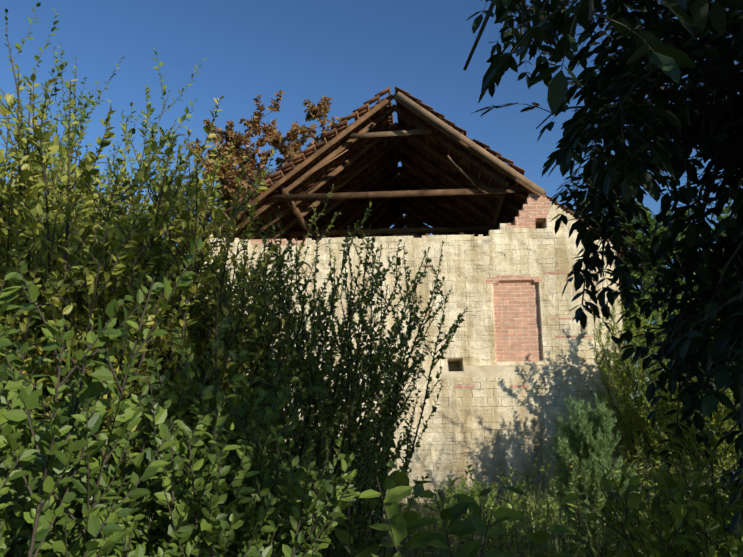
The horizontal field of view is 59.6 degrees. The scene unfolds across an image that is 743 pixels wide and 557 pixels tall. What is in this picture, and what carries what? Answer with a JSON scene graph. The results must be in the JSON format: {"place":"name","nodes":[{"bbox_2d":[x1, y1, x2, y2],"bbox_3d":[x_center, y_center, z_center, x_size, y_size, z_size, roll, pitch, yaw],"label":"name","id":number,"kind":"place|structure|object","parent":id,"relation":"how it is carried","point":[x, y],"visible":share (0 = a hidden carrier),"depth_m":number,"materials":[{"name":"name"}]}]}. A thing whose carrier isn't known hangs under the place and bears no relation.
{"place":"outdoors","nodes":[
{"label":"outdoors","id":0,"kind":"place"},
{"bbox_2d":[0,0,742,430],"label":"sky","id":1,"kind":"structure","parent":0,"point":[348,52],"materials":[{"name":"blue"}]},
{"bbox_2d":[331,437,741,556],"bbox_3d":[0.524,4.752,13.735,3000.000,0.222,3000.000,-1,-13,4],"label":"ground","id":2,"kind":"structure","parent":0,"point":[423,514],"depth_m":12.01,"materials":[{"name":"green plant"}]},
{"bbox_2d":[1,173,111,281],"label":"shrub","id":3,"kind":"object","parent":2,"relation":"on","point":[95,185],"depth_m":27.47,"materials":[{"name":"green plant"}]},
{"bbox_2d":[0,2,206,235],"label":"shrub","id":4,"kind":"object","parent":2,"relation":"on","point":[81,120],"visible":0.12,"depth_m":8.95,"materials":[{"name":"green plant"}]},
{"bbox_2d":[0,78,235,412],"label":"plum bush","id":5,"kind":"object","parent":2,"relation":"on","point":[53,148],"visible":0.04,"depth_m":4.17,"materials":[{"name":"green plant"}]},
{"bbox_2d":[0,64,336,508],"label":"plum bush","id":6,"kind":"object","parent":2,"relation":"on","point":[131,269],"visible":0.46,"depth_m":3.73,"materials":[{"name":"green plant"}]},
{"bbox_2d":[0,237,356,556],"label":"bush","id":7,"kind":"object","parent":2,"relation":"on","point":[61,440],"visible":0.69,"depth_m":2.18,"materials":[{"name":"green plant"}]},
{"bbox_2d":[0,292,360,556],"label":"bush","id":8,"kind":"object","parent":2,"relation":"on","point":[190,481],"visible":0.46,"depth_m":2.93,"materials":[{"name":"green plant"}]},
{"bbox_2d":[161,208,217,257],"bbox_3d":[-12.593,3.070,38.531,9.346,14.784,8.116,-1,-13,4],"label":"shrub","id":9,"kind":"object","parent":2,"relation":"on","point":[200,222],"depth_m":38.14,"materials":[{"name":"green plant"}]},
{"bbox_2d":[112,216,310,414],"bbox_3d":[-1.887,1.060,6.163,2.575,3.687,2.293,-10,-16,35],"label":"plum bush","id":10,"kind":"object","parent":2,"relation":"on","point":[263,319],"depth_m":6.03,"materials":[{"name":"green plant"}]},
{"bbox_2d":[26,377,406,556],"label":"bush","id":11,"kind":"object","parent":2,"relation":"on","point":[367,471],"visible":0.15,"depth_m":3.84,"materials":[{"name":"green plant"}]},
{"bbox_2d":[151,90,363,238],"bbox_3d":[-5.733,-0.536,36.377,15.267,20.806,9.230,-1,-13,4],"label":"autumn oak tree","id":12,"kind":"object","parent":2,"relation":"on","point":[228,171],"visible":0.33,"depth_m":36.84,"materials":[{"name":"brown plant"}]},
{"bbox_2d":[165,184,467,556],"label":"fine bush","id":13,"kind":"object","parent":2,"relation":"on","point":[327,416],"visible":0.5,"depth_m":5.15,"materials":[{"name":"green plant"}]},
{"bbox_2d":[263,479,438,556],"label":"leafy plant","id":14,"kind":"object","parent":2,"relation":"on","point":[343,536],"visible":0.5,"depth_m":3.44,"materials":[{"name":"green plant"}]},
{"bbox_2d":[393,226,420,237],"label":"gable wall","id":15,"kind":"structure","parent":2,"relation":"on","point":[415,235],"depth_m":25.93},
{"bbox_2d":[183,194,634,502],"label":"gable wall","id":16,"kind":"structure","parent":2,"relation":"on","point":[518,364],"depth_m":14.38,"materials":[{"name":"beige stone"}]},
{"bbox_2d":[211,94,545,241],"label":"roof timbers","id":17,"kind":"object","parent":16,"relation":"on","point":[293,201],"visible":0.29,"depth_m":17.48,"materials":[{"name":"brown wood"}]},
{"bbox_2d":[212,88,590,241],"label":"roof battens","id":18,"kind":"object","parent":17,"relation":"on","point":[366,157],"visible":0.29,"depth_m":18.03,"materials":[{"name":"brown wood"}]},
{"bbox_2d":[201,86,630,259],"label":"roof tiles","id":19,"kind":"object","parent":18,"relation":"on","point":[318,176],"visible":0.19,"depth_m":17.83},
{"bbox_2d":[349,91,545,195],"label":"wooden beams","id":20,"kind":"structure","parent":17,"relation":"attached to","point":[473,145],"depth_m":15.55,"materials":[{"name":"brown wood"}]},
{"bbox_2d":[80,433,741,556],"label":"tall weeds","id":21,"kind":"object","parent":2,"relation":"on","point":[492,543],"visible":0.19,"depth_m":5.09,"materials":[{"name":"green plant"}]},
{"bbox_2d":[359,459,527,556],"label":"leafy plant","id":22,"kind":"object","parent":2,"relation":"on","point":[396,527],"visible":0.94,"depth_m":3.26,"materials":[{"name":"green plant"}]},
{"bbox_2d":[413,464,557,556],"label":"shrub","id":23,"kind":"object","parent":2,"relation":"on","point":[474,494],"visible":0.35,"depth_m":6.96,"materials":[{"name":"green plant"}]},
{"bbox_2d":[414,488,575,556],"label":"leafy plant","id":24,"kind":"object","parent":2,"relation":"on","point":[454,513],"visible":0.94,"depth_m":3.50,"materials":[{"name":"green plant"}]},
{"bbox_2d":[450,457,596,512],"bbox_3d":[2.993,3.913,12.694,2.911,1.164,2.642,-1,-13,4],"label":"wall foot shrub","id":25,"kind":"object","parent":2,"relation":"on","point":[535,473],"visible":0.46,"depth_m":12.19,"materials":[{"name":"green plant"}]},
{"bbox_2d":[326,474,729,556],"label":"herbs","id":26,"kind":"object","parent":2,"relation":"on","point":[417,530],"depth_m":7.81,"materials":[{"name":"green plant"}]},
{"bbox_2d":[538,392,636,546],"bbox_3d":[2.568,2.321,7.702,1.062,1.937,0.993,-1,-13,4],"label":"juniper bush","id":27,"kind":"object","parent":2,"relation":"on","point":[584,445],"visible":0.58,"depth_m":7.55,"materials":[{"name":"green plant"}]},
{"bbox_2d":[463,0,742,541],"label":"walnut tree","id":28,"kind":"object","parent":2,"relation":"on","point":[708,124],"visible":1,"depth_m":3.50,"materials":[{"name":"green plant"}]},
{"bbox_2d":[565,405,680,492],"bbox_3d":[4.688,3.384,12.310,2.302,2.016,1.978,-1,-13,4],"label":"yellow shrub","id":29,"kind":"object","parent":2,"relation":"on","point":[618,453],"visible":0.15,"depth_m":12.20,"materials":[{"name":"green plant"}]},
{"bbox_2d":[569,182,696,357],"bbox_3d":[10.336,1.466,29.656,8.438,13.788,7.176,-1,-13,4],"label":"tree","id":30,"kind":"object","parent":2,"relation":"on","point":[640,241],"visible":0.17,"depth_m":28.40,"materials":[{"name":"green plant"}]},
{"bbox_2d":[553,409,742,556],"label":"shrub","id":31,"kind":"object","parent":2,"relation":"on","point":[698,514],"visible":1,"depth_m":3.41,"materials":[{"name":"green plant"}]},
{"bbox_2d":[556,449,742,556],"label":"shrub","id":32,"kind":"object","parent":2,"relation":"on","point":[643,494],"visible":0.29,"depth_m":4.30,"materials":[{"name":"green plant"}]},
{"bbox_2d":[583,280,742,498],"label":"yellow shrub","id":33,"kind":"object","parent":2,"relation":"on","point":[634,340],"visible":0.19,"depth_m":12.91,"materials":[{"name":"green plant"}]},
{"bbox_2d":[599,296,741,499],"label":"yellow shrub","id":34,"kind":"object","parent":2,"relation":"on","point":[638,431],"visible":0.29,"depth_m":11.22,"materials":[{"name":"green plant"}]},
{"bbox_2d":[618,197,742,445],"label":"tree","id":35,"kind":"object","parent":2,"relation":"on","point":[720,217],"visible":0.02,"depth_m":31.70,"materials":[{"name":"green plant"}]},
{"bbox_2d":[629,249,740,500],"bbox_3d":[6.716,1.788,10.628,4.866,4.345,4.317,-1,-13,4],"label":"yellow shrub","id":36,"kind":"object","parent":2,"relation":"on","point":[662,421],"visible":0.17,"depth_m":10.89,"materials":[{"name":"green plant"}]}
]}

